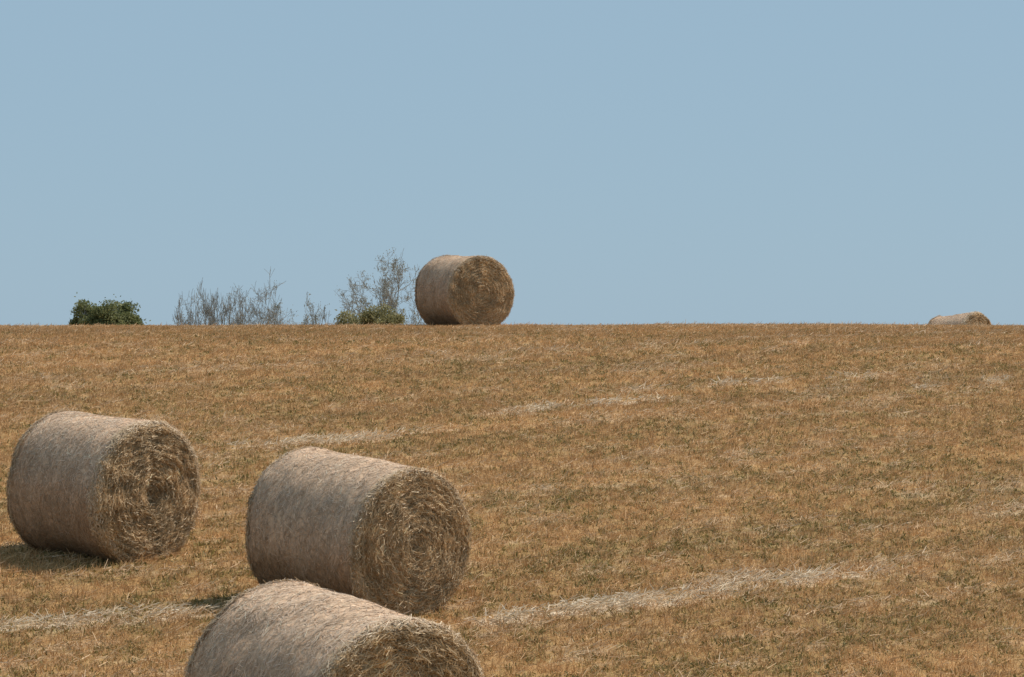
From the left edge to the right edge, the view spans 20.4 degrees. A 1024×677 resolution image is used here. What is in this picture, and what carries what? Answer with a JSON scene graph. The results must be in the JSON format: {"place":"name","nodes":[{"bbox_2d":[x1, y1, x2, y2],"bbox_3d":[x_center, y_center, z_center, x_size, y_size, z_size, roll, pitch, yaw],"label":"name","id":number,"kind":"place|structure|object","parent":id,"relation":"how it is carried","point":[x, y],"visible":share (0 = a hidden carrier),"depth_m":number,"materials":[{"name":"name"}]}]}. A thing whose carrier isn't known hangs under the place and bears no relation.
{"place":"outdoors","nodes":[
{"label":"outdoors","id":0,"kind":"place"},
{"bbox_2d":[0,320,1023,676],"bbox_3d":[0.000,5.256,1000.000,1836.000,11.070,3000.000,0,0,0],"label":"harvested field ground","id":1,"kind":"structure","parent":0,"point":[510,544],"depth_m":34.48,"materials":[{"name":"brown plant"}]},
{"bbox_2d":[69,296,100,325],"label":"green bush","id":2,"kind":"object","parent":1,"relation":"on","point":[82,312],"visible":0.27,"depth_m":107.73,"materials":[{"name":"green plant"}]},
{"bbox_2d":[5,408,202,561],"bbox_3d":[-4.559,1.615,31.658,1.692,1.595,1.677,5,8,40],"label":"round hay bale","id":3,"kind":"object","parent":1,"relation":"on","point":[111,488],"visible":1,"depth_m":31.17,"materials":[{"name":"plant"}]},
{"bbox_2d":[88,294,127,325],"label":"green bush","id":4,"kind":"object","parent":1,"relation":"on","point":[107,313],"visible":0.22,"depth_m":107.24,"materials":[{"name":"green plant"}]},
{"bbox_2d":[113,296,150,324],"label":"green bush","id":5,"kind":"object","parent":1,"relation":"on","point":[128,312],"visible":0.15,"depth_m":108.82,"materials":[{"name":"green plant"}]},
{"bbox_2d":[172,290,219,325],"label":"dry shrub","id":6,"kind":"object","parent":1,"relation":"on","point":[189,320],"visible":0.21,"depth_m":112.01,"materials":[{"name":"grey plant"}]},
{"bbox_2d":[197,278,254,325],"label":"dry shrub","id":7,"kind":"object","parent":1,"relation":"on","point":[229,308],"visible":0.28,"depth_m":112.90,"materials":[{"name":"grey plant"}]},
{"bbox_2d":[207,269,294,324],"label":"dry shrub","id":8,"kind":"object","parent":1,"relation":"on","point":[268,317],"visible":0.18,"depth_m":113.97,"materials":[{"name":"grey plant"}]},
{"bbox_2d":[272,280,309,324],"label":"dry shrub","id":9,"kind":"object","parent":1,"relation":"on","point":[279,307],"visible":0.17,"depth_m":114.91,"materials":[{"name":"grey plant"}]},
{"bbox_2d":[304,292,334,324],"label":"dry shrub","id":10,"kind":"object","parent":1,"relation":"on","point":[315,316],"visible":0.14,"depth_m":115.64,"materials":[{"name":"grey plant"}]},
{"bbox_2d":[183,576,484,676],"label":"round hay bale","id":11,"kind":"object","parent":1,"relation":"on","point":[291,628],"visible":1,"depth_m":20.93,"materials":[{"name":"plant"}]},
{"bbox_2d":[334,307,366,324],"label":"green bush","id":12,"kind":"object","parent":1,"relation":"on","point":[348,318],"visible":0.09,"depth_m":106.84,"materials":[{"name":"green plant"}]},
{"bbox_2d":[244,445,472,615],"bbox_3d":[-1.568,1.957,29.027,1.677,1.561,2.028,-6,9,-42],"label":"round hay bale","id":13,"kind":"object","parent":1,"relation":"on","point":[396,537],"visible":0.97,"depth_m":28.40,"materials":[{"name":"plant"}]},
{"bbox_2d":[338,249,425,324],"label":"sparse tree","id":14,"kind":"object","parent":1,"relation":"on","point":[386,294],"visible":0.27,"depth_m":112.84,"materials":[{"name":"grey plant"}]},
{"bbox_2d":[358,303,407,324],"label":"green bush","id":15,"kind":"object","parent":1,"relation":"on","point":[370,316],"visible":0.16,"depth_m":105.79,"materials":[{"name":"green plant"}]},
{"bbox_2d":[414,254,514,325],"bbox_3d":[-1.048,-1.036,61.800,1.725,1.652,1.773,0,0,-32],"label":"round hay bale","id":16,"kind":"object","parent":1,"relation":"on","point":[461,290],"visible":0.93,"depth_m":61.20,"materials":[{"name":"plant"}]},
{"bbox_2d":[927,311,990,324],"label":"round hay bale","id":17,"kind":"object","parent":1,"relation":"on","point":[975,317],"visible":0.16,"depth_m":80.16,"materials":[{"name":"plant"}]},
{"bbox_2d":[0,0,1023,325],"label":"sky","id":18,"kind":"structure","parent":0,"point":[622,161],"materials":[{"name":"blue"}]}
]}

